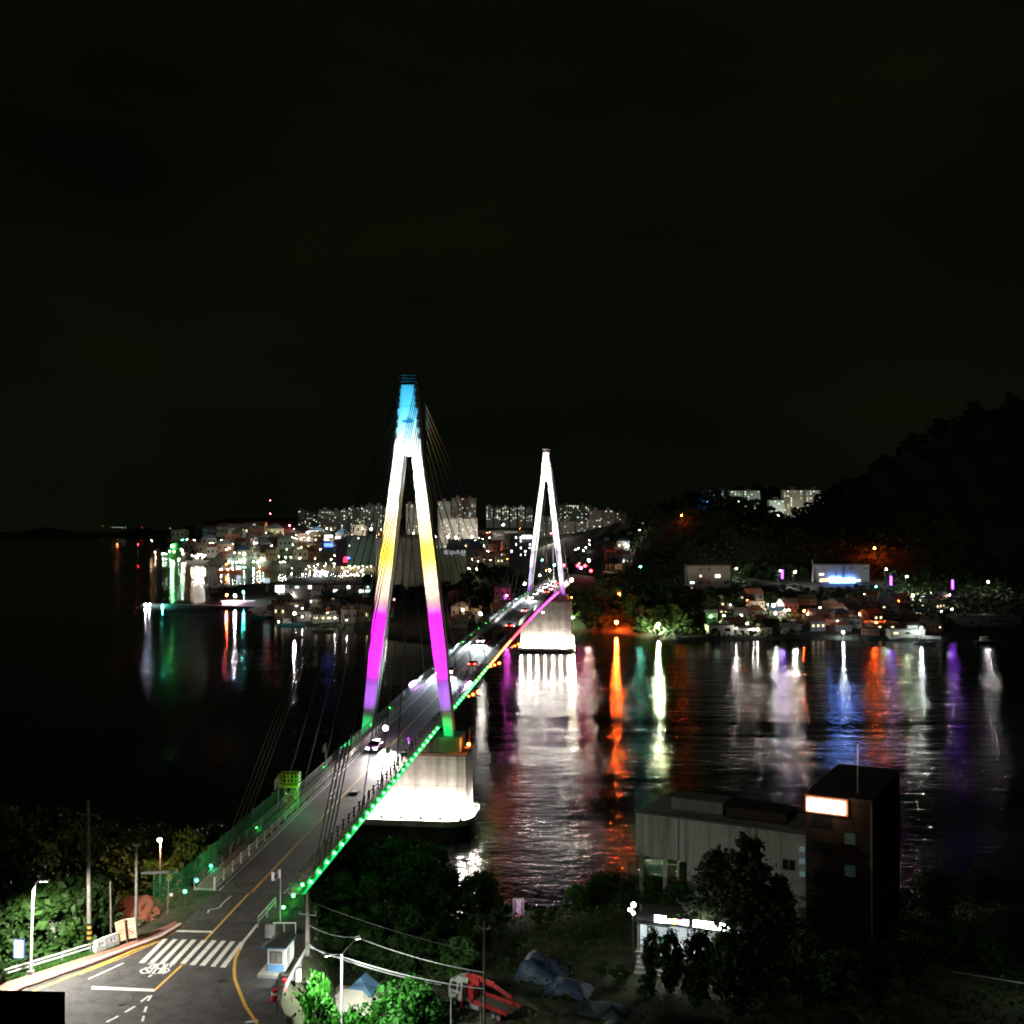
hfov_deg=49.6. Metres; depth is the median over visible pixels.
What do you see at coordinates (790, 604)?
house
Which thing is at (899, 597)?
house
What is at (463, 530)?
apartment block
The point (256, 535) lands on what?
house
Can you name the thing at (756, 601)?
house
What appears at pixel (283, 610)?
house
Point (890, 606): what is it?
house
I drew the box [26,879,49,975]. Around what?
street lamp
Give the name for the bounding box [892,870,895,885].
window
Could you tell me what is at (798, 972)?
broadleaf tree
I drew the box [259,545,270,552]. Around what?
house
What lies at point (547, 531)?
apartment block
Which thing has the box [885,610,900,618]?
house
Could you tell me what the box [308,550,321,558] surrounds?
house
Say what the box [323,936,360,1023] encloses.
street lamp
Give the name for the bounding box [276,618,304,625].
boat
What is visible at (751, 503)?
broadleaf tree
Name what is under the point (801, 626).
house
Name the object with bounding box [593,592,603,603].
broadleaf tree
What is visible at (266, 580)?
lit panel
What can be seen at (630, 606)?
broadleaf tree
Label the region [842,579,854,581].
shop sign
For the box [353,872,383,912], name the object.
broadleaf tree
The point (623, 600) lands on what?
broadleaf tree
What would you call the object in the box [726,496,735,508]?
broadleaf tree
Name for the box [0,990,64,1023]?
parapet wall
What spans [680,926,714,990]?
broadleaf tree
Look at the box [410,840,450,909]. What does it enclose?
broadleaf tree
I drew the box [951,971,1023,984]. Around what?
handrail
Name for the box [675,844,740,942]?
pine tree
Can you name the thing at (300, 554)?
house
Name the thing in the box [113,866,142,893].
broadleaf tree
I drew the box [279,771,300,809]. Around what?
scaffold cage
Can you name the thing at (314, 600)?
house
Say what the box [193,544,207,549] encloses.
house
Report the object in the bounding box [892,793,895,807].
window
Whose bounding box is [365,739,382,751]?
car
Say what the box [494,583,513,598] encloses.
house
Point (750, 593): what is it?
house
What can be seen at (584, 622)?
broadleaf tree
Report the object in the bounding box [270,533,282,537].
house
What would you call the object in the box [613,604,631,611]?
broadleaf tree
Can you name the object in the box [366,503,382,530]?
apartment block
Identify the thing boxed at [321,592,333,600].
house
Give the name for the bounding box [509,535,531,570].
hotel
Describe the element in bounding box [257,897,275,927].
guard rail
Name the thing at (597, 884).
broadleaf tree
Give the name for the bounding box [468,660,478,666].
car
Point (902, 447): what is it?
broadleaf tree
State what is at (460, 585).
broadleaf tree
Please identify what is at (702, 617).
broadleaf tree
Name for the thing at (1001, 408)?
broadleaf tree
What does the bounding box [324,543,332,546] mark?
neon sign
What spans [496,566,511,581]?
broadleaf tree
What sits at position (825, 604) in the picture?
house
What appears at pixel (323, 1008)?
shrub
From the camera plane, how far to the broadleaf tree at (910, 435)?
988.29 m
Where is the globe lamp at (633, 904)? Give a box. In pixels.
[628,902,635,967]
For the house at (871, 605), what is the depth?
576.65 m
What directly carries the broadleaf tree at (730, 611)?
on the hills at (160, 545)
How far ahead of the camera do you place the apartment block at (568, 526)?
1749.83 m
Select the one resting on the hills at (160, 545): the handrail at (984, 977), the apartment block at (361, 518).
the apartment block at (361, 518)
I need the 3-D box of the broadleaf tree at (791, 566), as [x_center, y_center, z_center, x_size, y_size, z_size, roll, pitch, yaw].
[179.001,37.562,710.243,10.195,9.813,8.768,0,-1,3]
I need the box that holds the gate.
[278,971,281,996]
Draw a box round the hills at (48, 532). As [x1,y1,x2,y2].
[0,527,158,537]
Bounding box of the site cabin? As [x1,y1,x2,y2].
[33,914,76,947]
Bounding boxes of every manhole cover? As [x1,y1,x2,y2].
[117,1001,127,1005]
[217,978,227,982]
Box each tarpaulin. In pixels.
[512,950,570,984]
[542,976,594,1000]
[571,1000,633,1020]
[605,1019,632,1023]
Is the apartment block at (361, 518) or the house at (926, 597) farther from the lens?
the apartment block at (361, 518)
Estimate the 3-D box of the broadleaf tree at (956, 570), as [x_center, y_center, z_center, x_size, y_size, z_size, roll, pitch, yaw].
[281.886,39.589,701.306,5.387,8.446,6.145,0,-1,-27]
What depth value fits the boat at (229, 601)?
733.02 m
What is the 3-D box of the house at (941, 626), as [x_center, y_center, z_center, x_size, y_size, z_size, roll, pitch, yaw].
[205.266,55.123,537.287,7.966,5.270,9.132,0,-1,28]
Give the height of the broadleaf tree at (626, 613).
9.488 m
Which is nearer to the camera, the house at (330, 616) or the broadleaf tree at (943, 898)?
the broadleaf tree at (943, 898)
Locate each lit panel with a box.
[263,578,269,591]
[275,585,283,591]
[522,535,531,538]
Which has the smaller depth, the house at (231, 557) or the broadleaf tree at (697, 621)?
the broadleaf tree at (697, 621)
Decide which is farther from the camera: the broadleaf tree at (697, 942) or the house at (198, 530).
the house at (198, 530)
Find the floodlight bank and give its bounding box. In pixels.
[465,681,471,688]
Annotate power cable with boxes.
[309,901,482,953]
[310,945,482,988]
[310,947,440,984]
[311,926,482,972]
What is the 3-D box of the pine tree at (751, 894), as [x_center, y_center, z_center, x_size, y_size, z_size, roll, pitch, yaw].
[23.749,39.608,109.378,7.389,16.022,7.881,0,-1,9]
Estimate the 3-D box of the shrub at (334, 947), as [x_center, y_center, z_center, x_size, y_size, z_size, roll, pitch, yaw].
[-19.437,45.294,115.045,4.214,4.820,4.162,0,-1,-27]
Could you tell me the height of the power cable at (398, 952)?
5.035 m
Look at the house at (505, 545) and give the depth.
1556.43 m
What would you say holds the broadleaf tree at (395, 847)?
on the ground at (191, 902)
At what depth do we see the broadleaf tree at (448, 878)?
138.64 m
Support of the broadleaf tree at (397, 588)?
on the hills at (160, 545)
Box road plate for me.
[348,789,359,792]
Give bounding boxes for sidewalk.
[0,921,181,990]
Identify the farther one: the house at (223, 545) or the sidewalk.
the house at (223, 545)
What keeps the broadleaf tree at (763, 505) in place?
on the hills at (160, 545)
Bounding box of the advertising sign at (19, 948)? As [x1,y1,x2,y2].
[13,939,24,972]
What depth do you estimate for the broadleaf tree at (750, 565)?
709.27 m
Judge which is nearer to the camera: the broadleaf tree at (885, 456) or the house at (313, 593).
the house at (313, 593)
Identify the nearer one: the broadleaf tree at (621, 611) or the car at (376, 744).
the car at (376, 744)
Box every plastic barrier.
[93,937,106,952]
[105,932,118,947]
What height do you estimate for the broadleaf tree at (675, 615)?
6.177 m
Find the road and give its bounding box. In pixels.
[16,892,310,1023]
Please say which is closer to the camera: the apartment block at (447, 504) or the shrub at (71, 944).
the shrub at (71, 944)
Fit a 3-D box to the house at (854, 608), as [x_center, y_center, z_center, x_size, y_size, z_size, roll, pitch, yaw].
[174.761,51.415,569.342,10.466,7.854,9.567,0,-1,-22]
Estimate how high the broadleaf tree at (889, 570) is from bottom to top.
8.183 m
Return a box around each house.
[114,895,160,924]
[171,529,188,540]
[183,540,198,551]
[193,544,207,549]
[194,525,203,535]
[198,546,205,553]
[201,534,215,544]
[202,525,216,535]
[206,543,219,557]
[207,527,216,536]
[217,523,229,536]
[217,540,232,551]
[219,550,234,558]
[225,533,239,541]
[227,553,236,560]
[228,524,241,533]
[231,528,245,537]
[234,538,249,549]
[235,556,246,561]
[237,546,251,556]
[242,523,255,536]
[246,533,262,540]
[247,551,258,559]
[249,526,262,536]
[249,537,257,544]
[250,546,260,551]
[251,522,267,533]
[257,539,270,545]
[257,553,265,559]
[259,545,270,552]
[264,532,274,538]
[265,538,276,546]
[266,524,283,534]
[266,547,279,560]
[267,602,282,609]
[268,604,280,614]
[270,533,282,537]
[274,602,292,618]
[277,593,292,604]
[278,535,291,548]
[290,599,303,610]
[293,548,307,559]
[296,543,306,548]
[297,607,317,621]
[298,532,309,541]
[303,545,318,550]
[306,542,319,550]
[308,527,323,531]
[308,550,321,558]
[310,531,325,541]
[310,591,323,597]
[310,595,326,607]
[311,609,326,622]
[312,611,340,623]
[313,535,327,540]
[318,541,331,549]
[320,599,340,610]
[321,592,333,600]
[322,548,335,555]
[334,589,347,603]
[335,972,386,1022]
[336,529,350,538]
[337,603,353,610]
[341,606,356,623]
[347,593,361,602]
[349,524,365,535]
[353,597,372,603]
[355,600,368,603]
[355,605,370,621]
[392,595,396,603]
[446,540,464,547]
[447,589,464,602]
[451,602,470,615]
[451,614,466,627]
[460,539,474,547]
[463,611,474,623]
[468,541,482,550]
[468,555,479,562]
[468,560,477,567]
[469,549,479,554]
[470,605,487,618]
[476,549,486,552]
[480,552,496,563]
[480,560,492,571]
[481,614,493,626]
[488,540,502,554]
[491,602,509,613]
[492,530,504,540]
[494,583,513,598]
[494,596,510,601]
[495,556,506,564]
[498,550,508,559]
[503,541,508,549]
[571,553,585,563]
[574,556,579,568]
[580,554,593,565]
[590,536,603,549]
[594,541,607,549]
[601,541,612,552]
[603,543,616,550]
[604,547,622,559]
[607,550,622,566]
[615,551,632,568]
[617,538,629,550]
[703,610,717,618]
[704,620,733,635]
[713,605,730,614]
[717,597,726,607]
[718,602,734,607]
[721,618,745,629]
[731,608,747,617]
[735,625,755,635]
[741,588,763,599]
[745,597,764,606]
[747,605,765,615]
[752,614,765,623]
[756,624,771,634]
[769,606,784,615]
[776,598,798,608]
[777,599,797,612]
[777,620,804,629]
[779,623,798,633]
[786,616,802,623]
[796,594,816,604]
[801,611,820,618]
[803,616,826,630]
[807,608,828,618]
[822,598,831,607]
[828,598,849,608]
[829,609,851,619]
[831,621,851,630]
[834,602,848,607]
[837,614,861,628]
[840,604,863,616]
[846,595,856,603]
[858,599,876,605]
[858,608,883,620]
[860,624,879,635]
[863,603,877,607]
[864,590,878,602]
[872,620,895,630]
[877,601,897,610]
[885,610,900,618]
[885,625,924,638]
[893,593,911,603]
[905,622,924,628]
[914,599,930,607]
[914,608,928,615]
[917,618,939,632]
[920,595,936,600]
[920,613,940,619]
[925,599,944,611]
[930,591,947,599]
[938,620,944,631]
[944,599,953,607]
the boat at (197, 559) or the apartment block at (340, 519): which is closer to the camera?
the boat at (197, 559)
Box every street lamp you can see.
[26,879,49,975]
[157,838,161,886]
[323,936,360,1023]
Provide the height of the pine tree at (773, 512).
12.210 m
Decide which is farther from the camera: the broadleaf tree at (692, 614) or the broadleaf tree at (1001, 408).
the broadleaf tree at (1001, 408)
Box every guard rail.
[2,942,93,972]
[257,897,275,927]
[276,942,308,1011]
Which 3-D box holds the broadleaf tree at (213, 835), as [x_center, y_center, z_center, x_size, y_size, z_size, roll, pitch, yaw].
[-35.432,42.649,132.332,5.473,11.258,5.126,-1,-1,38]
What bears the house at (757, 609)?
on the hills at (160, 545)
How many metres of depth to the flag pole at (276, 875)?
104.10 m
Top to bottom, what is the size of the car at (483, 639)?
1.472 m
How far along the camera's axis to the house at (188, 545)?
1712.48 m
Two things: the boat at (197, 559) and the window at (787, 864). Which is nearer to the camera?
the window at (787, 864)
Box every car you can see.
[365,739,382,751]
[450,666,455,674]
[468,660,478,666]
[477,637,485,643]
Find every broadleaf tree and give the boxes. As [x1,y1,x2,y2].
[0,827,84,891]
[0,851,104,972]
[0,888,50,970]
[40,864,139,941]
[47,812,113,884]
[75,843,150,913]
[82,815,124,886]
[103,823,159,886]
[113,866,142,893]
[130,814,182,860]
[165,825,223,880]
[201,821,237,854]
[309,882,332,922]
[313,844,356,900]
[317,865,363,912]
[321,824,389,902]
[352,846,395,904]
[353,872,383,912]
[361,574,373,583]
[368,590,375,599]
[373,834,415,874]
[382,838,442,909]
[393,584,410,600]
[404,586,422,602]
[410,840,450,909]
[414,585,425,601]
[423,862,461,919]
[441,580,451,595]
[444,585,454,594]
[452,891,481,920]
[456,582,469,597]
[456,864,505,915]
[458,577,481,592]
[460,571,474,580]
[468,585,475,597]
[474,561,487,581]
[483,565,499,583]
[483,588,493,601]
[487,585,495,597]
[492,894,504,913]
[493,577,506,584]
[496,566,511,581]
[507,570,515,583]
[510,570,525,586]
[510,582,526,599]
[520,573,539,593]
[563,883,589,913]
[565,587,577,599]
[569,585,585,600]
[574,606,588,622]
[582,870,616,908]
[583,618,591,627]
[584,615,599,629]
[585,594,595,603]
[586,608,605,621]
[588,602,605,611]
[593,588,611,601]
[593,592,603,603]
[594,611,613,627]
[605,593,618,606]
[608,585,621,595]
[609,587,622,599]
[610,608,623,621]
[611,600,624,608]
[612,610,623,622]
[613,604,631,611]
[615,605,628,618]
[615,877,637,909]
[617,597,627,602]
[620,591,631,601]
[623,601,633,612]
[624,593,639,607]
[631,515,643,528]
[632,588,643,594]
[632,592,652,605]
[634,605,645,615]
[634,616,648,629]
[636,873,662,907]
[637,511,651,525]
[640,923,661,983]
[645,609,653,617]
[651,877,697,906]
[653,925,687,993]
[655,604,665,614]
[667,602,676,613]
[668,498,677,512]
[670,604,681,616]
[673,612,684,619]
[675,613,691,625]
[679,585,691,595]
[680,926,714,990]
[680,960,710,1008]
[682,616,693,627]
[688,591,700,602]
[689,491,703,505]
[690,611,702,623]
[690,617,701,628]
[693,613,707,624]
[696,589,703,597]
[699,600,713,609]
[701,588,714,598]
[701,596,716,604]
[701,923,751,1000]
[703,495,715,507]
[706,934,777,1011]
[708,488,721,503]
[709,593,720,606]
[715,587,731,597]
[716,495,725,504]
[725,595,736,604]
[725,609,733,616]
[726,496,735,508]
[726,588,740,599]
[731,496,744,509]
[734,496,749,513]
[735,597,745,607]
[738,568,751,577]
[744,563,757,574]
[745,498,763,515]
[745,615,755,624]
[755,505,775,520]
[755,570,763,577]
[756,503,766,514]
[760,561,769,570]
[764,569,777,580]
[765,565,778,575]
[765,592,774,598]
[770,595,778,602]
[773,571,781,582]
[775,510,786,521]
[779,564,786,572]
[779,930,840,1008]
[783,563,798,573]
[787,570,796,578]
[790,507,799,515]
[797,567,809,578]
[798,507,805,515]
[803,501,811,509]
[805,947,872,1014]
[812,489,827,504]
[871,458,881,470]
[878,453,888,467]
[885,568,899,574]
[887,570,898,582]
[898,440,910,450]
[907,432,914,445]
[910,433,926,447]
[911,865,961,916]
[926,424,937,435]
[932,418,946,433]
[940,573,949,582]
[947,574,958,583]
[952,568,961,576]
[960,572,976,583]
[961,864,999,908]
[963,410,970,420]
[965,401,982,415]
[974,931,1002,975]
[976,573,985,581]
[980,409,992,419]
[983,575,999,583]
[996,405,1006,415]
[1008,395,1023,408]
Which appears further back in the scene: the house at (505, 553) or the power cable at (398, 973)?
the house at (505, 553)
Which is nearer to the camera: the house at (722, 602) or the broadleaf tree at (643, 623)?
the broadleaf tree at (643, 623)
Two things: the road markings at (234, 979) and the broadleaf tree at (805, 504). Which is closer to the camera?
the road markings at (234, 979)
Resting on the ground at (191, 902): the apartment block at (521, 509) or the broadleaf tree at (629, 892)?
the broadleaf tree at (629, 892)
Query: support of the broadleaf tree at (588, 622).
on the hills at (160, 545)
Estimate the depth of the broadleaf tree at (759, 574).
701.05 m
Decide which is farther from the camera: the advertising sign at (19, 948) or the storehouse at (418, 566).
the storehouse at (418, 566)
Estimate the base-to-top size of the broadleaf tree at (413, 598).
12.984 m
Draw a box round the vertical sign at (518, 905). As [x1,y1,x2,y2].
[513,898,523,916]
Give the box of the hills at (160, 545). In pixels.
[146,407,1023,642]
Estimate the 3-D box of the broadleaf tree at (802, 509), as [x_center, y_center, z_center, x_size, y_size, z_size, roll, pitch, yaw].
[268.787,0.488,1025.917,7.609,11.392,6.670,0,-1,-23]
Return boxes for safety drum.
[270,987,277,1001]
[281,978,287,991]
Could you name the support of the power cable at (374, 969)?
attached to the utility pole at (307, 934)
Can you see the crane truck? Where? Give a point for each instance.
(498, 1006)
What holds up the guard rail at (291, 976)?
on the road
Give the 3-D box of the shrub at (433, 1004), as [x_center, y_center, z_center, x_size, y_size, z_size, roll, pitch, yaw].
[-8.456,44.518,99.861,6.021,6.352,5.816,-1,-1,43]
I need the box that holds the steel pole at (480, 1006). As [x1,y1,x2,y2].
[480,990,480,1023]
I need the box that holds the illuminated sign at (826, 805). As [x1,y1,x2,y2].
[805,795,847,816]
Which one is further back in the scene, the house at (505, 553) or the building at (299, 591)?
the house at (505, 553)
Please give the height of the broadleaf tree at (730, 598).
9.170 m
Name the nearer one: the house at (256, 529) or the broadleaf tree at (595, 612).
the broadleaf tree at (595, 612)
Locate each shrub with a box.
[0,965,8,983]
[62,936,77,949]
[77,939,87,952]
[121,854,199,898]
[157,869,199,899]
[184,846,228,878]
[299,963,344,1023]
[310,905,321,917]
[319,924,345,963]
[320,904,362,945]
[338,998,385,1023]
[344,922,387,972]
[354,898,402,945]
[368,931,421,980]
[368,979,427,1023]
[382,971,449,1023]
[391,901,431,941]
[403,927,448,972]
[436,935,479,984]
[456,912,492,948]
[494,905,510,921]
[530,909,543,922]
[546,909,554,918]
[591,959,607,977]
[606,963,631,987]
[634,973,658,998]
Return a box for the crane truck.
[449,972,521,1021]
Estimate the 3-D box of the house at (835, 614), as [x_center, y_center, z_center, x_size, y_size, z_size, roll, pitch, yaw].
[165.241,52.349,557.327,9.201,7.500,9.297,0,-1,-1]
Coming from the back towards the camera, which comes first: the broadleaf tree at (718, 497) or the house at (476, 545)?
the house at (476, 545)
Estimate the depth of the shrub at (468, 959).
110.28 m
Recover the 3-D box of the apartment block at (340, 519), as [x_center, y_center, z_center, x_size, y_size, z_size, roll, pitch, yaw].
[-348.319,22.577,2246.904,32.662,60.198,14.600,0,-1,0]
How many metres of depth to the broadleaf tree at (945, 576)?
682.01 m
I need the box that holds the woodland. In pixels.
[554,402,1023,636]
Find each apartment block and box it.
[298,509,304,526]
[305,511,318,527]
[319,508,331,531]
[332,508,348,530]
[348,506,365,524]
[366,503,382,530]
[383,507,386,529]
[406,502,418,534]
[438,499,450,538]
[440,516,477,542]
[452,496,475,518]
[486,504,492,527]
[494,506,500,527]
[502,504,508,527]
[510,506,516,527]
[518,504,524,527]
[526,506,532,527]
[535,516,558,537]
[557,503,591,528]
[560,519,588,534]
[589,508,614,529]
[592,517,612,528]
[615,511,625,523]
[710,488,759,506]
[767,497,783,515]
[781,487,823,517]
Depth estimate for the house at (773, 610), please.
576.08 m
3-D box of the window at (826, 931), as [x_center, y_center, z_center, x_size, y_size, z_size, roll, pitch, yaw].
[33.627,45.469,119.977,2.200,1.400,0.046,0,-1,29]
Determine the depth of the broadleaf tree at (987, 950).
111.05 m
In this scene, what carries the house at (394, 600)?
on the hills at (160, 545)
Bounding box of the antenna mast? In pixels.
[855,744,859,794]
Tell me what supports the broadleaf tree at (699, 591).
on the hills at (160, 545)
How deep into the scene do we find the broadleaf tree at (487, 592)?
664.33 m
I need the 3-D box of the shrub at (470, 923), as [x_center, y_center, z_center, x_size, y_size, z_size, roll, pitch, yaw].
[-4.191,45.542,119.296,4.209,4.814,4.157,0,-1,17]
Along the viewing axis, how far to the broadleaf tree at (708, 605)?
578.72 m
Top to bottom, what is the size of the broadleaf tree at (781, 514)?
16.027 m
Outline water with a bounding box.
[0,531,1023,920]
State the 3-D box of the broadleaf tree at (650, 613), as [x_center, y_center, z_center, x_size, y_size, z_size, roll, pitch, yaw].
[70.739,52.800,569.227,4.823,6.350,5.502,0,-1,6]
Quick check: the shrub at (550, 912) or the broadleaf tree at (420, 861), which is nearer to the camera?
the shrub at (550, 912)
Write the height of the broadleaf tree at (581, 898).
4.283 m
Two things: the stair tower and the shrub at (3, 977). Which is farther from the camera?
the stair tower
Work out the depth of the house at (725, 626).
517.44 m
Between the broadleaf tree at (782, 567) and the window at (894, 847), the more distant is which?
the broadleaf tree at (782, 567)
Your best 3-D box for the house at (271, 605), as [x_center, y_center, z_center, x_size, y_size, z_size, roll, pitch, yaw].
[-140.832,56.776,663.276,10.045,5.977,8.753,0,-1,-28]
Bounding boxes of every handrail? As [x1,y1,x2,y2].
[273,922,295,933]
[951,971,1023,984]
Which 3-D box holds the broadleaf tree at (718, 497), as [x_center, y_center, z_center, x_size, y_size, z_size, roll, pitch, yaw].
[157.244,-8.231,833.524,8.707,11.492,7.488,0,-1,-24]
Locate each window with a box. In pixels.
[723,847,735,854]
[782,858,795,871]
[812,813,831,827]
[812,841,832,855]
[812,868,832,883]
[812,896,832,911]
[812,924,832,939]
[845,833,854,844]
[845,865,854,876]
[877,810,880,826]
[877,837,880,853]
[878,864,881,881]
[878,892,881,909]
[885,801,888,816]
[885,827,888,843]
[885,854,888,870]
[885,880,888,897]
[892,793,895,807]
[892,818,895,833]
[892,844,895,859]
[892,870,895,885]
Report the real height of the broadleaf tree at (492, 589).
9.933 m
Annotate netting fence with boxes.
[153,788,284,907]
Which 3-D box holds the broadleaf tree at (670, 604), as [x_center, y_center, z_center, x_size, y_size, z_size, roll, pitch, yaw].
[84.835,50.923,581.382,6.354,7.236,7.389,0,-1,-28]
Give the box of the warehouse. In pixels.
[634,790,805,936]
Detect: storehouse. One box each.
[375,537,423,594]
[437,548,467,585]
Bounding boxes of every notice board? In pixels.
[115,919,126,941]
[125,917,137,941]
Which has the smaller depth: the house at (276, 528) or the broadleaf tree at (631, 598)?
the broadleaf tree at (631, 598)
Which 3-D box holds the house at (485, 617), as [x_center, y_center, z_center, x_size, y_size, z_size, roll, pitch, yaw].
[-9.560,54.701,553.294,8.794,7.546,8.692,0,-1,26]
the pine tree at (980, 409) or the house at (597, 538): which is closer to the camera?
the house at (597, 538)
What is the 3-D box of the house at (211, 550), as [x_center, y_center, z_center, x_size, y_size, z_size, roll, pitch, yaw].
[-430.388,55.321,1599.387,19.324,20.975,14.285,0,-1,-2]
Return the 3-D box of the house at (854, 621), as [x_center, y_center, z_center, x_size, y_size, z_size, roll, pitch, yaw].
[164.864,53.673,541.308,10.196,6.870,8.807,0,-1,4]
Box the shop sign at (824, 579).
[821,578,828,581]
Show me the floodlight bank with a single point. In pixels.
(468, 685)
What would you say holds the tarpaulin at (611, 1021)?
on the ground at (191, 902)
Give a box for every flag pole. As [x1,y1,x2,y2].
[272,869,280,920]
[274,774,278,807]
[323,743,325,765]
[386,746,390,775]
[401,738,408,754]
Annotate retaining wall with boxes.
[676,634,735,638]
[759,583,1021,603]
[825,619,910,627]
[914,635,940,639]
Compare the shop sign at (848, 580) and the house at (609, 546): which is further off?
the house at (609, 546)
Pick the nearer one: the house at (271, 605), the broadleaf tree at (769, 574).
the house at (271, 605)
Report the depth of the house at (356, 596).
720.64 m
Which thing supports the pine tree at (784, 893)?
on the ground at (191, 902)
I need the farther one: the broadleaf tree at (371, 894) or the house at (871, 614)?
the house at (871, 614)
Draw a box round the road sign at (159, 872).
[141,870,177,913]
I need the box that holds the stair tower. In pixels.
[799,763,899,952]
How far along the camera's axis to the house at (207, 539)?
1691.04 m
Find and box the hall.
[347,536,376,565]
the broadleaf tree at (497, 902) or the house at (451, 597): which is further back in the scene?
the house at (451, 597)
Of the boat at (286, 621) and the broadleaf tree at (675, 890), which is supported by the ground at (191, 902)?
the broadleaf tree at (675, 890)
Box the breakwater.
[141,603,255,608]
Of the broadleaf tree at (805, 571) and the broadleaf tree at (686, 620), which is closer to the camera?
the broadleaf tree at (686, 620)
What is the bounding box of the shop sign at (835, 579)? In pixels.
[830,578,840,581]
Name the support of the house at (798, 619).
on the hills at (160, 545)
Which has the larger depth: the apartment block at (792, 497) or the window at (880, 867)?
the apartment block at (792, 497)
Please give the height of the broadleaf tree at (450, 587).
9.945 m
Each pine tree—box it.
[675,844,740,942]
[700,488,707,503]
[715,831,791,951]
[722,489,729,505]
[759,873,810,977]
[769,510,777,524]
[866,463,874,476]
[894,446,901,459]
[948,417,958,431]
[977,406,983,414]
[1003,391,1011,408]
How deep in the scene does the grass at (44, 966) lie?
95.19 m
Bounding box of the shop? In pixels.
[634,903,736,978]
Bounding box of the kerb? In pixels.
[8,923,181,990]
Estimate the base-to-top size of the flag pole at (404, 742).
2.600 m
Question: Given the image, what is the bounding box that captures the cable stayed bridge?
[194,375,574,908]
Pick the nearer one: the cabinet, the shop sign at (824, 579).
the cabinet
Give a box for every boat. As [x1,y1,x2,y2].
[186,554,208,562]
[216,566,241,571]
[224,571,231,588]
[250,609,272,617]
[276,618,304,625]
[311,625,337,631]
[913,638,935,643]
[974,636,998,642]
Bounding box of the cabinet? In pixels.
[265,924,275,937]
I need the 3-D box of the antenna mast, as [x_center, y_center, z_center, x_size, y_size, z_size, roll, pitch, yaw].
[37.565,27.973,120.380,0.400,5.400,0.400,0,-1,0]
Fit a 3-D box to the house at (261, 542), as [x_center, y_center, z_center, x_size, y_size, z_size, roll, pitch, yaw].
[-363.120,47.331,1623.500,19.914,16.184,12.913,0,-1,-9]
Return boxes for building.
[280,584,372,600]
[336,540,346,565]
[684,564,730,591]
[813,563,869,581]
[945,613,1021,625]
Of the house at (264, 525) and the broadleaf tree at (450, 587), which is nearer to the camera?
the broadleaf tree at (450, 587)
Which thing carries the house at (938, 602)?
on the hills at (160, 545)
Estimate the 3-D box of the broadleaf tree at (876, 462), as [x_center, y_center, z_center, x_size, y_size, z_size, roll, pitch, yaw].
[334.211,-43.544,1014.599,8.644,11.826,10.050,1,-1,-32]
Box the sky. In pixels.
[0,0,1023,530]
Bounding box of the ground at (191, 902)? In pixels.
[0,885,1023,1023]
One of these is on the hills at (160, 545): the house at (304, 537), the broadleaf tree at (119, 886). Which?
the house at (304, 537)
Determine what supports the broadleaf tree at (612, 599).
on the hills at (160, 545)
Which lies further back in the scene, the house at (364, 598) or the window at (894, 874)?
the house at (364, 598)
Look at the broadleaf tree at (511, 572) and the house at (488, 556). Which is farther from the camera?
the house at (488, 556)
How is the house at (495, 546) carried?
on the hills at (160, 545)
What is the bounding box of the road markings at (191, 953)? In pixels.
[88,896,257,1022]
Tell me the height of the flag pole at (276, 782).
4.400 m
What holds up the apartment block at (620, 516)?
on the hills at (160, 545)
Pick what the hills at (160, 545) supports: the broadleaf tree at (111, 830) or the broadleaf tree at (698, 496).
the broadleaf tree at (698, 496)
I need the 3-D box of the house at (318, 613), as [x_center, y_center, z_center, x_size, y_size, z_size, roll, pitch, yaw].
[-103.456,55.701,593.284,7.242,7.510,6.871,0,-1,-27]
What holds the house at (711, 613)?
on the hills at (160, 545)
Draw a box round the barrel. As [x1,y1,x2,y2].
[295,967,300,981]
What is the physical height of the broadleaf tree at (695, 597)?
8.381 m
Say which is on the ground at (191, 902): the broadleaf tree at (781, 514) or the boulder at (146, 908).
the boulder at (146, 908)
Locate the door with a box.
[287,947,289,968]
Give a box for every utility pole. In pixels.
[77,800,99,943]
[110,881,111,933]
[131,843,141,928]
[299,892,315,956]
[479,921,489,1023]
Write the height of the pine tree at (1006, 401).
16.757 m
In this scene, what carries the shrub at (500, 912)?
on the ground at (191, 902)
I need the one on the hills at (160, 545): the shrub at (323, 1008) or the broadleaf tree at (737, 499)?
the broadleaf tree at (737, 499)
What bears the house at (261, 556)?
on the hills at (160, 545)
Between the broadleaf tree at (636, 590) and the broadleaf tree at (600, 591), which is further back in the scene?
the broadleaf tree at (636, 590)
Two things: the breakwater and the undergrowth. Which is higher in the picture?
the breakwater
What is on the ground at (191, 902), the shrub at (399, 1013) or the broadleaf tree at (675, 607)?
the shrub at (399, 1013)
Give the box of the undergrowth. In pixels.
[1,881,1023,1023]
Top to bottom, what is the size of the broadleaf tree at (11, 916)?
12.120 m
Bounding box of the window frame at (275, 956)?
[270,951,281,963]
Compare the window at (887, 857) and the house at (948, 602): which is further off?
the house at (948, 602)
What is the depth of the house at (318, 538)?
1737.50 m
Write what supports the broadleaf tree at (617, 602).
on the hills at (160, 545)
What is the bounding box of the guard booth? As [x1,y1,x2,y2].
[257,932,299,978]
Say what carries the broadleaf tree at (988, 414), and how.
on the hills at (160, 545)
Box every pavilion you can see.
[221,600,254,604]
[603,558,624,573]
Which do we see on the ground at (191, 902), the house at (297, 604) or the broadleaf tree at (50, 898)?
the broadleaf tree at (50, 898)
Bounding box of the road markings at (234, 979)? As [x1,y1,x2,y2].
[33,893,258,1023]
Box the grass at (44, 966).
[0,935,120,983]

